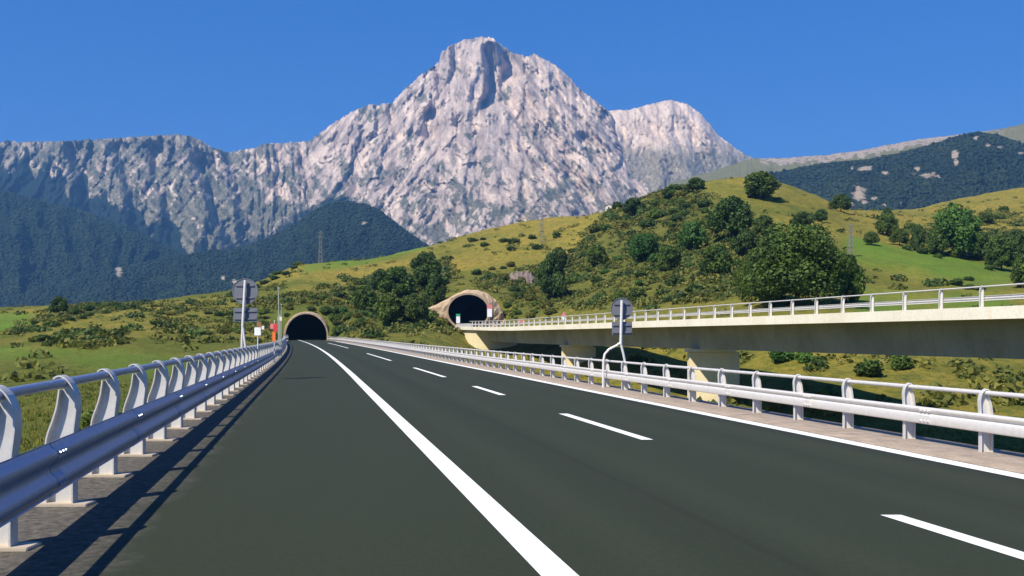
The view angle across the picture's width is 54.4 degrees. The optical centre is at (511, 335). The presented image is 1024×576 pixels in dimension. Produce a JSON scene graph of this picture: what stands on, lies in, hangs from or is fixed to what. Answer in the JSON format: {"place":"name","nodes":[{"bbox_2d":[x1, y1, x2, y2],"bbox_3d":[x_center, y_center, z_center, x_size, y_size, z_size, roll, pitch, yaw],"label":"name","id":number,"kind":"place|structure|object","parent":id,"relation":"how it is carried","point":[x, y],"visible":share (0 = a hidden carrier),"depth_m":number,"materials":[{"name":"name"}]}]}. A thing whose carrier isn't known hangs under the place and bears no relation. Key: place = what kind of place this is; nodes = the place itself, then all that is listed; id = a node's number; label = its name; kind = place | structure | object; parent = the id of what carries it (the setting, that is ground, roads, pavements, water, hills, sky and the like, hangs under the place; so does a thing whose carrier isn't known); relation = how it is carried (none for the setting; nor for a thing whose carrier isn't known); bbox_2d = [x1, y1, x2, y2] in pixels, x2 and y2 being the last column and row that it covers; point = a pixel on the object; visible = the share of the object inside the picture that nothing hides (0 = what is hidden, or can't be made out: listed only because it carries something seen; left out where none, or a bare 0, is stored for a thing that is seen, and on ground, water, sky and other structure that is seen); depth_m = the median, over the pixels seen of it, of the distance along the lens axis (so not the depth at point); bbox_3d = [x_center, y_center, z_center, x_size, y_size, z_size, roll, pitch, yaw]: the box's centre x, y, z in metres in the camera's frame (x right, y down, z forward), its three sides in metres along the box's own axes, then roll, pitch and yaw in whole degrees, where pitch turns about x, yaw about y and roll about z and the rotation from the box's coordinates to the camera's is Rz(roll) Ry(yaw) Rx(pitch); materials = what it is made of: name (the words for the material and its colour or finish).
{"place":"outdoors","nodes":[
{"label":"outdoors","id":0,"kind":"place"},
{"bbox_2d":[0,190,186,298],"bbox_3d":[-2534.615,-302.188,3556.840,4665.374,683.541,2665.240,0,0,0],"label":"forested slope","id":1,"kind":"structure","parent":0,"point":[8,228],"depth_m":3341.95,"materials":[{"name":"green plant"}]},
{"bbox_2d":[0,191,180,300],"bbox_3d":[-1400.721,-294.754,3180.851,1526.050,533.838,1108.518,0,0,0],"label":"forest","id":2,"kind":"object","parent":1,"relation":"on","point":[59,268],"visible":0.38,"depth_m":3272.74,"materials":[{"name":"green plant"}]},
{"bbox_2d":[3,201,428,306],"bbox_3d":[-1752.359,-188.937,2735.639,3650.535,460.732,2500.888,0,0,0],"label":"forested slope","id":3,"kind":"structure","parent":0,"point":[118,272],"depth_m":2797.77,"materials":[{"name":"green plant"}]},
{"bbox_2d":[0,200,426,307],"bbox_3d":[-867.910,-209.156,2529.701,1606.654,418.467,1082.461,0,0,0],"label":"forest","id":4,"kind":"object","parent":3,"relation":"on","point":[66,292],"visible":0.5,"depth_m":2721.06,"materials":[{"name":"green plant"}]},
{"bbox_2d":[0,36,651,253],"bbox_3d":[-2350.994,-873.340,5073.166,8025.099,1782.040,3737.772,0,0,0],"label":"mountain","id":5,"kind":"structure","parent":0,"point":[467,136],"depth_m":4967.71,"materials":[{"name":"stone"}]},
{"bbox_2d":[0,339,1023,575],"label":"road","id":6,"kind":"structure","parent":0,"point":[300,458],"depth_m":11.94,"materials":[{"name":"grey asphalt"}]},
{"bbox_2d":[0,335,287,550],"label":"guardrail","id":7,"kind":"object","parent":6,"relation":"on","point":[59,463],"visible":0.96,"depth_m":12.89,"materials":[{"name":"metal"}]},
{"bbox_2d":[232,278,257,347],"bbox_3d":[-11.427,-0.283,42.551,1.114,4.372,0.227,0,0,0],"label":"road sign","id":8,"kind":"object","parent":6,"relation":"on","point":[244,291],"visible":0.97,"depth_m":42.64,"materials":[{"name":"metal"}]},
{"bbox_2d":[254,322,263,374],"bbox_3d":[-12.294,0.599,48.485,0.480,2.601,0.090,0,0,0],"label":"sign board","id":9,"kind":"object","parent":6,"relation":"on","point":[257,330],"visible":0.96,"depth_m":48.44,"materials":[{"name":"metal"}]},
{"bbox_2d":[270,320,277,363],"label":"sign board","id":10,"kind":"object","parent":6,"relation":"on","point":[274,326],"visible":0.96,"depth_m":66.94,"materials":[{"name":"metal"}]},
{"bbox_2d":[299,340,578,575],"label":"solid line","id":11,"kind":"object","parent":6,"relation":"on","point":[539,556],"visible":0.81,"depth_m":11.13,"materials":[{"name":"paint"}]},
{"bbox_2d":[562,414,652,439],"bbox_3d":[1.862,1.894,21.250,0.216,0.001,6.265,0,0,-11],"label":"dashed line","id":12,"kind":"object","parent":6,"relation":"on","point":[610,428],"visible":1,"depth_m":20.61,"materials":[{"name":"paint"}]},
{"bbox_2d":[335,341,1023,478],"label":"edge line","id":13,"kind":"object","parent":6,"relation":"on","point":[982,468],"visible":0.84,"depth_m":18.95,"materials":[{"name":"paint"}]},
{"bbox_2d":[883,515,1023,559],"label":"dashed line","id":14,"kind":"object","parent":6,"relation":"on","point":[972,540],"visible":1,"depth_m":9.41,"materials":[{"name":"paint"}]},
{"bbox_2d":[0,177,1023,454],"bbox_3d":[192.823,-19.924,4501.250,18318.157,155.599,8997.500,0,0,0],"label":"ground","id":15,"kind":"structure","parent":0,"point":[886,257],"depth_m":233.51,"materials":[{"name":"green plant"}]},
{"bbox_2d":[24,324,40,331],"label":"shrub","id":16,"kind":"object","parent":15,"relation":"on","point":[32,327],"visible":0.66,"depth_m":231.22,"materials":[{"name":"green plant"}]},
{"bbox_2d":[31,334,50,341],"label":"shrub","id":17,"kind":"object","parent":15,"relation":"on","point":[43,336],"visible":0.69,"depth_m":183.63,"materials":[{"name":"green plant"}]},
{"bbox_2d":[48,296,68,312],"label":"tree","id":18,"kind":"object","parent":15,"relation":"on","point":[58,303],"visible":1,"depth_m":310.83,"materials":[{"name":"green plant"}]},
{"bbox_2d":[80,408,122,427],"bbox_3d":[-21.361,4.382,52.629,2.764,1.328,2.759,0,0,-19],"label":"shrub","id":19,"kind":"object","parent":15,"relation":"on","point":[86,422],"visible":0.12,"depth_m":51.91,"materials":[{"name":"green plant"}]},
{"bbox_2d":[231,326,245,333],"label":"shrub","id":20,"kind":"object","parent":15,"relation":"on","point":[236,329],"visible":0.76,"depth_m":214.14,"materials":[{"name":"green plant"}]},
{"bbox_2d":[277,288,279,358],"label":"pole","id":21,"kind":"object","parent":15,"relation":"on","point":[278,320],"visible":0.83,"depth_m":81.95,"materials":[{"name":"metal"}]},
{"bbox_2d":[284,312,328,339],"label":"tunnel portal","id":22,"kind":"object","parent":15,"relation":"on","point":[308,325],"visible":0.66,"depth_m":282.06,"materials":[{"name":"concrete"}]},
{"bbox_2d":[318,231,322,262],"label":"lattice pylon","id":23,"kind":"object","parent":15,"relation":"on","point":[321,248],"visible":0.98,"depth_m":433.61,"materials":[{"name":"metal"}]},
{"bbox_2d":[319,306,330,312],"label":"shrub","id":24,"kind":"object","parent":15,"relation":"on","point":[324,309],"visible":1,"depth_m":269.06,"materials":[{"name":"green plant"}]},
{"bbox_2d":[332,290,345,297],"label":"shrub","id":25,"kind":"object","parent":15,"relation":"on","point":[340,294],"visible":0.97,"depth_m":299.18,"materials":[{"name":"green plant"}]},
{"bbox_2d":[351,285,377,309],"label":"tree","id":26,"kind":"object","parent":15,"relation":"on","point":[363,297],"visible":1,"depth_m":275.40,"materials":[{"name":"green plant"}]},
{"bbox_2d":[370,268,385,286],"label":"tree","id":27,"kind":"object","parent":15,"relation":"on","point":[378,275],"visible":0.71,"depth_m":331.38,"materials":[{"name":"green plant"}]},
{"bbox_2d":[372,292,400,322],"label":"tree","id":28,"kind":"object","parent":15,"relation":"on","point":[387,306],"visible":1,"depth_m":252.10,"materials":[{"name":"green plant"}]},
{"bbox_2d":[376,266,416,297],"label":"tree","id":29,"kind":"object","parent":15,"relation":"on","point":[398,281],"visible":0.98,"depth_m":306.47,"materials":[{"name":"green plant"}]},
{"bbox_2d":[398,293,428,322],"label":"tree","id":30,"kind":"object","parent":15,"relation":"on","point":[413,305],"visible":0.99,"depth_m":253.29,"materials":[{"name":"green plant"}]},
{"bbox_2d":[410,250,442,284],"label":"tree","id":31,"kind":"object","parent":15,"relation":"on","point":[427,263],"visible":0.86,"depth_m":312.71,"materials":[{"name":"green plant"}]},
{"bbox_2d":[422,272,446,304],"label":"tree","id":32,"kind":"object","parent":15,"relation":"on","point":[436,289],"visible":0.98,"depth_m":276.98,"materials":[{"name":"green plant"}]},
{"bbox_2d":[428,289,504,326],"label":"tunnel portal","id":33,"kind":"object","parent":15,"relation":"on","point":[467,305],"visible":0.79,"depth_m":274.00,"materials":[{"name":"concrete"}]},
{"bbox_2d":[0,177,1023,416],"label":"hillside scrub","id":34,"kind":"object","parent":15,"relation":"on","point":[973,370],"visible":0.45,"depth_m":256.35,"materials":[{"name":"green plant"}]},
{"bbox_2d":[3,180,1021,396],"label":"hillside thicket","id":35,"kind":"object","parent":15,"relation":"on","point":[827,391],"visible":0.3,"depth_m":254.97,"materials":[{"name":"green plant"}]},
{"bbox_2d":[509,270,535,282],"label":"rock outcrop","id":36,"kind":"object","parent":15,"relation":"on","point":[528,276],"visible":0.68,"depth_m":319.94,"materials":[{"name":"grey stone"}]},
{"bbox_2d":[523,294,534,300],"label":"shrub","id":37,"kind":"object","parent":15,"relation":"on","point":[527,297],"visible":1,"depth_m":281.07,"materials":[{"name":"green plant"}]},
{"bbox_2d":[543,307,556,314],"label":"shrub","id":38,"kind":"object","parent":15,"relation":"on","point":[548,311],"visible":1,"depth_m":262.03,"materials":[{"name":"green plant"}]},
{"bbox_2d":[536,252,567,297],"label":"tree","id":39,"kind":"object","parent":15,"relation":"on","point":[551,275],"visible":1,"depth_m":283.76,"materials":[{"name":"green plant"}]},
{"bbox_2d":[552,247,567,265],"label":"tree","id":40,"kind":"object","parent":15,"relation":"on","point":[561,253],"visible":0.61,"depth_m":342.07,"materials":[{"name":"green plant"}]},
{"bbox_2d":[565,272,581,283],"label":"shrub","id":41,"kind":"object","parent":15,"relation":"on","point":[573,278],"visible":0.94,"depth_m":308.65,"materials":[{"name":"green plant"}]},
{"bbox_2d":[587,223,600,232],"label":"shrub","id":42,"kind":"object","parent":15,"relation":"on","point":[592,228],"visible":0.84,"depth_m":403.38,"materials":[{"name":"green plant"}]},
{"bbox_2d":[586,244,608,264],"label":"tree","id":43,"kind":"object","parent":15,"relation":"on","point":[597,253],"visible":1,"depth_m":319.49,"materials":[{"name":"green plant"}]},
{"bbox_2d":[597,224,613,231],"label":"shrub","id":44,"kind":"object","parent":15,"relation":"on","point":[604,227],"visible":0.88,"depth_m":396.64,"materials":[{"name":"green plant"}]},
{"bbox_2d":[606,212,619,220],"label":"shrub","id":45,"kind":"object","parent":15,"relation":"on","point":[612,215],"visible":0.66,"depth_m":415.75,"materials":[{"name":"green plant"}]},
{"bbox_2d":[611,293,623,300],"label":"shrub","id":46,"kind":"object","parent":15,"relation":"on","point":[615,296],"visible":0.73,"depth_m":251.28,"materials":[{"name":"green plant"}]},
{"bbox_2d":[614,219,628,229],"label":"shrub","id":47,"kind":"object","parent":15,"relation":"on","point":[621,224],"visible":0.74,"depth_m":378.60,"materials":[{"name":"green plant"}]},
{"bbox_2d":[622,197,646,214],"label":"tree","id":48,"kind":"object","parent":15,"relation":"on","point":[631,204],"visible":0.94,"depth_m":409.88,"materials":[{"name":"green plant"}]},
{"bbox_2d":[628,287,645,297],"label":"shrub","id":49,"kind":"object","parent":15,"relation":"on","point":[640,292],"visible":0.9,"depth_m":249.32,"materials":[{"name":"green plant"}]},
{"bbox_2d":[628,232,659,260],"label":"tree","id":50,"kind":"object","parent":15,"relation":"on","point":[644,244],"visible":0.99,"depth_m":296.94,"materials":[{"name":"green plant"}]},
{"bbox_2d":[639,218,654,227],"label":"shrub","id":51,"kind":"object","parent":15,"relation":"on","point":[645,223],"visible":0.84,"depth_m":358.02,"materials":[{"name":"green plant"}]},
{"bbox_2d":[648,199,661,205],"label":"shrub","id":52,"kind":"object","parent":15,"relation":"on","point":[653,202],"visible":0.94,"depth_m":412.72,"materials":[{"name":"green plant"}]},
{"bbox_2d":[646,208,664,219],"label":"shrub","id":53,"kind":"object","parent":15,"relation":"on","point":[654,213],"visible":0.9,"depth_m":376.65,"materials":[{"name":"green plant"}]},
{"bbox_2d":[654,263,672,270],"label":"shrub","id":54,"kind":"object","parent":15,"relation":"on","point":[663,267],"visible":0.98,"depth_m":270.73,"materials":[{"name":"green plant"}]},
{"bbox_2d":[655,244,681,266],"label":"tree","id":55,"kind":"object","parent":15,"relation":"on","point":[669,253],"visible":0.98,"depth_m":270.52,"materials":[{"name":"green plant"}]},
{"bbox_2d":[662,184,684,196],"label":"tree","id":56,"kind":"object","parent":15,"relation":"on","point":[671,189],"visible":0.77,"depth_m":416.06,"materials":[{"name":"green plant"}]},
{"bbox_2d":[664,276,684,285],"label":"shrub","id":57,"kind":"object","parent":15,"relation":"on","point":[673,281],"visible":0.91,"depth_m":251.12,"materials":[{"name":"green plant"}]},
{"bbox_2d":[670,213,682,221],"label":"shrub","id":58,"kind":"object","parent":15,"relation":"on","point":[676,217],"visible":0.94,"depth_m":351.13,"materials":[{"name":"green plant"}]},
{"bbox_2d":[673,189,686,197],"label":"shrub","id":59,"kind":"object","parent":15,"relation":"on","point":[678,193],"visible":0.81,"depth_m":411.66,"materials":[{"name":"green plant"}]},
{"bbox_2d":[678,202,692,209],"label":"shrub","id":60,"kind":"object","parent":15,"relation":"on","point":[685,205],"visible":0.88,"depth_m":372.61,"materials":[{"name":"green plant"}]},
{"bbox_2d":[676,220,707,249],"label":"tree","id":61,"kind":"object","parent":15,"relation":"on","point":[693,233],"visible":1,"depth_m":294.72,"materials":[{"name":"green plant"}]},
{"bbox_2d":[683,177,704,190],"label":"tree","id":62,"kind":"object","parent":15,"relation":"on","point":[696,183],"visible":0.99,"depth_m":413.57,"materials":[{"name":"green plant"}]},
{"bbox_2d":[696,198,712,206],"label":"shrub","id":63,"kind":"object","parent":15,"relation":"on","point":[703,203],"visible":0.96,"depth_m":367.07,"materials":[{"name":"green plant"}]},
{"bbox_2d":[696,244,732,273],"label":"tree","id":64,"kind":"object","parent":15,"relation":"on","point":[717,258],"visible":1,"depth_m":238.82,"materials":[{"name":"green plant"}]},
{"bbox_2d":[704,195,753,236],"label":"tree","id":65,"kind":"object","parent":15,"relation":"on","point":[732,214],"visible":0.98,"depth_m":291.91,"materials":[{"name":"green plant"}]},
{"bbox_2d":[454,305,1023,402],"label":"viaduct","id":66,"kind":"object","parent":15,"relation":"on","point":[970,332],"visible":0.79,"depth_m":93.45,"materials":[{"name":"grey concrete"}]},
{"bbox_2d":[487,305,491,320],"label":"sign board","id":67,"kind":"object","parent":66,"relation":"on","point":[489,311],"visible":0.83,"depth_m":267.41,"materials":[{"name":"metal"}]},
{"bbox_2d":[469,283,1023,326],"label":"guardrail","id":68,"kind":"object","parent":66,"relation":"on","point":[981,298],"visible":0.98,"depth_m":85.19,"materials":[{"name":"metal"}]},
{"bbox_2d":[731,228,758,254],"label":"tree","id":69,"kind":"object","parent":15,"relation":"on","point":[745,239],"visible":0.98,"depth_m":262.62,"materials":[{"name":"green plant"}]},
{"bbox_2d":[732,247,785,301],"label":"tree","id":70,"kind":"object","parent":15,"relation":"on","point":[744,269],"visible":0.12,"depth_m":175.79,"materials":[{"name":"green plant"}]},
{"bbox_2d":[743,170,781,198],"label":"tree","id":71,"kind":"object","parent":15,"relation":"on","point":[761,183],"visible":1,"depth_m":369.24,"materials":[{"name":"green plant"}]},
{"bbox_2d":[752,214,775,236],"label":"tree","id":72,"kind":"object","parent":15,"relation":"on","point":[761,223],"visible":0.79,"depth_m":285.38,"materials":[{"name":"green plant"}]},
{"bbox_2d":[768,351,795,363],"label":"shrub","id":73,"kind":"object","parent":15,"relation":"on","point":[778,356],"visible":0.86,"depth_m":127.81,"materials":[{"name":"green plant"}]},
{"bbox_2d":[740,220,854,305],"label":"tree","id":74,"kind":"object","parent":15,"relation":"on","point":[796,260],"visible":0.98,"depth_m":158.97,"materials":[{"name":"green plant"}]},
{"bbox_2d":[788,211,816,225],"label":"tree","id":75,"kind":"object","parent":15,"relation":"on","point":[805,217],"visible":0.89,"depth_m":318.04,"materials":[{"name":"green plant"}]},
{"bbox_2d":[794,352,815,362],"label":"shrub","id":76,"kind":"object","parent":15,"relation":"on","point":[803,357],"visible":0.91,"depth_m":125.58,"materials":[{"name":"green plant"}]},
{"bbox_2d":[814,209,827,221],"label":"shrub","id":77,"kind":"object","parent":15,"relation":"on","point":[821,215],"visible":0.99,"depth_m":336.93,"materials":[{"name":"green plant"}]},
{"bbox_2d":[828,193,851,211],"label":"tree","id":78,"kind":"object","parent":15,"relation":"on","point":[842,201],"visible":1,"depth_m":402.17,"materials":[{"name":"green plant"}]},
{"bbox_2d":[847,223,853,254],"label":"lattice pylon","id":79,"kind":"object","parent":15,"relation":"on","point":[851,236],"visible":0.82,"depth_m":268.86,"materials":[{"name":"metal"}]},
{"bbox_2d":[836,253,865,303],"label":"tree","id":80,"kind":"object","parent":15,"relation":"on","point":[857,277],"visible":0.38,"depth_m":167.92,"materials":[{"name":"green plant"}]},
{"bbox_2d":[853,357,884,376],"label":"shrub","id":81,"kind":"object","parent":15,"relation":"on","point":[869,368],"visible":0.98,"depth_m":112.70,"materials":[{"name":"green plant"}]},
{"bbox_2d":[863,231,879,244],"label":"tree","id":82,"kind":"object","parent":15,"relation":"on","point":[871,237],"visible":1,"depth_m":295.87,"materials":[{"name":"green plant"}]},
{"bbox_2d":[874,212,898,235],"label":"tree","id":83,"kind":"object","parent":15,"relation":"on","point":[887,223],"visible":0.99,"depth_m":337.32,"materials":[{"name":"green plant"}]},
{"bbox_2d":[888,228,909,244],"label":"tree","id":84,"kind":"object","parent":15,"relation":"on","point":[900,235],"visible":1,"depth_m":309.82,"materials":[{"name":"green plant"}]},
{"bbox_2d":[887,355,914,369],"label":"shrub","id":85,"kind":"object","parent":15,"relation":"on","point":[902,362],"visible":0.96,"depth_m":116.30,"materials":[{"name":"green plant"}]},
{"bbox_2d":[909,224,925,249],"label":"tree","id":86,"kind":"object","parent":15,"relation":"on","point":[918,233],"visible":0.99,"depth_m":301.10,"materials":[{"name":"green plant"}]},
{"bbox_2d":[916,246,928,253],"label":"shrub","id":87,"kind":"object","parent":15,"relation":"on","point":[922,250],"visible":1,"depth_m":298.15,"materials":[{"name":"green plant"}]},
{"bbox_2d":[926,226,949,253],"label":"tree","id":88,"kind":"object","parent":15,"relation":"on","point":[934,243],"visible":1,"depth_m":298.61,"materials":[{"name":"green plant"}]},
{"bbox_2d":[946,248,962,257],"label":"shrub","id":89,"kind":"object","parent":15,"relation":"on","point":[952,253],"visible":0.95,"depth_m":299.70,"materials":[{"name":"green plant"}]},
{"bbox_2d":[948,278,963,284],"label":"shrub","id":90,"kind":"object","parent":15,"relation":"on","point":[956,281],"visible":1,"depth_m":217.78,"materials":[{"name":"green plant"}]},
{"bbox_2d":[932,202,983,252],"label":"tree","id":91,"kind":"object","parent":15,"relation":"on","point":[959,228],"visible":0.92,"depth_m":297.50,"materials":[{"name":"green plant"}]},
{"bbox_2d":[967,231,990,260],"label":"tree","id":92,"kind":"object","parent":15,"relation":"on","point":[983,241],"visible":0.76,"depth_m":297.13,"materials":[{"name":"green plant"}]},
{"bbox_2d":[978,212,994,222],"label":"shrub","id":93,"kind":"object","parent":15,"relation":"on","point":[985,217],"visible":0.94,"depth_m":431.68,"materials":[{"name":"green plant"}]},
{"bbox_2d":[983,233,1019,270],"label":"tree","id":94,"kind":"object","parent":15,"relation":"on","point":[1003,249],"visible":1,"depth_m":270.29,"materials":[{"name":"green plant"}]},
{"bbox_2d":[1006,228,1023,256],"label":"tree","id":95,"kind":"object","parent":15,"relation":"on","point":[1017,234],"visible":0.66,"depth_m":298.01,"materials":[{"name":"green plant"}]},
{"bbox_2d":[1009,253,1023,287],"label":"tree","id":96,"kind":"object","parent":15,"relation":"on","point":[1017,272],"visible":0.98,"depth_m":216.44,"materials":[{"name":"green plant"}]},
{"bbox_2d":[0,0,1023,158],"label":"sky","id":97,"kind":"structure","parent":0,"point":[772,78],"materials":[{"name":"blue"}]},
{"bbox_2d":[327,340,1023,473],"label":"shoulder","id":98,"kind":"object","parent":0,"point":[1011,461],"visible":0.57,"depth_m":20.51},
{"bbox_2d":[602,298,632,387],"bbox_3d":[3.851,0.255,36.355,1.142,3.306,0.220,0,0,0],"label":"road sign","id":99,"kind":"object","parent":98,"relation":"on","point":[621,309],"visible":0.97,"depth_m":36.42,"materials":[{"name":"metal"}]},
{"bbox_2d":[327,337,1023,451],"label":"guardrail","id":100,"kind":"object","parent":98,"relation":"on","point":[985,423],"visible":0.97,"depth_m":22.45,"materials":[{"name":"metal"}]},
{"bbox_2d":[609,100,757,191],"bbox_3d":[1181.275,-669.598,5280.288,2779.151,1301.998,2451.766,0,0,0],"label":"mountain","id":101,"kind":"structure","parent":0,"point":[663,144],"depth_m":5303.36,"materials":[{"name":"stone"}]},
{"bbox_2d":[667,123,1023,186],"bbox_3d":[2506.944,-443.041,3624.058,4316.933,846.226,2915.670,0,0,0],"label":"mountain","id":102,"kind":"structure","parent":0,"point":[750,166],"depth_m":3989.98,"materials":[{"name":"grey stone"}]},
{"bbox_2d":[775,132,1023,209],"bbox_3d":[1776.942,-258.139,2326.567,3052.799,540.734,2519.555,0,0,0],"label":"forested slope","id":103,"kind":"structure","parent":0,"point":[857,191],"depth_m":2386.03,"materials":[{"name":"green plant"}]},
{"bbox_2d":[769,131,1023,210],"bbox_3d":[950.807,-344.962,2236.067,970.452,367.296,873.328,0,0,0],"label":"forest","id":104,"kind":"object","parent":103,"relation":"on","point":[931,187],"visible":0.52,"depth_m":2326.80,"materials":[{"name":"green plant"}]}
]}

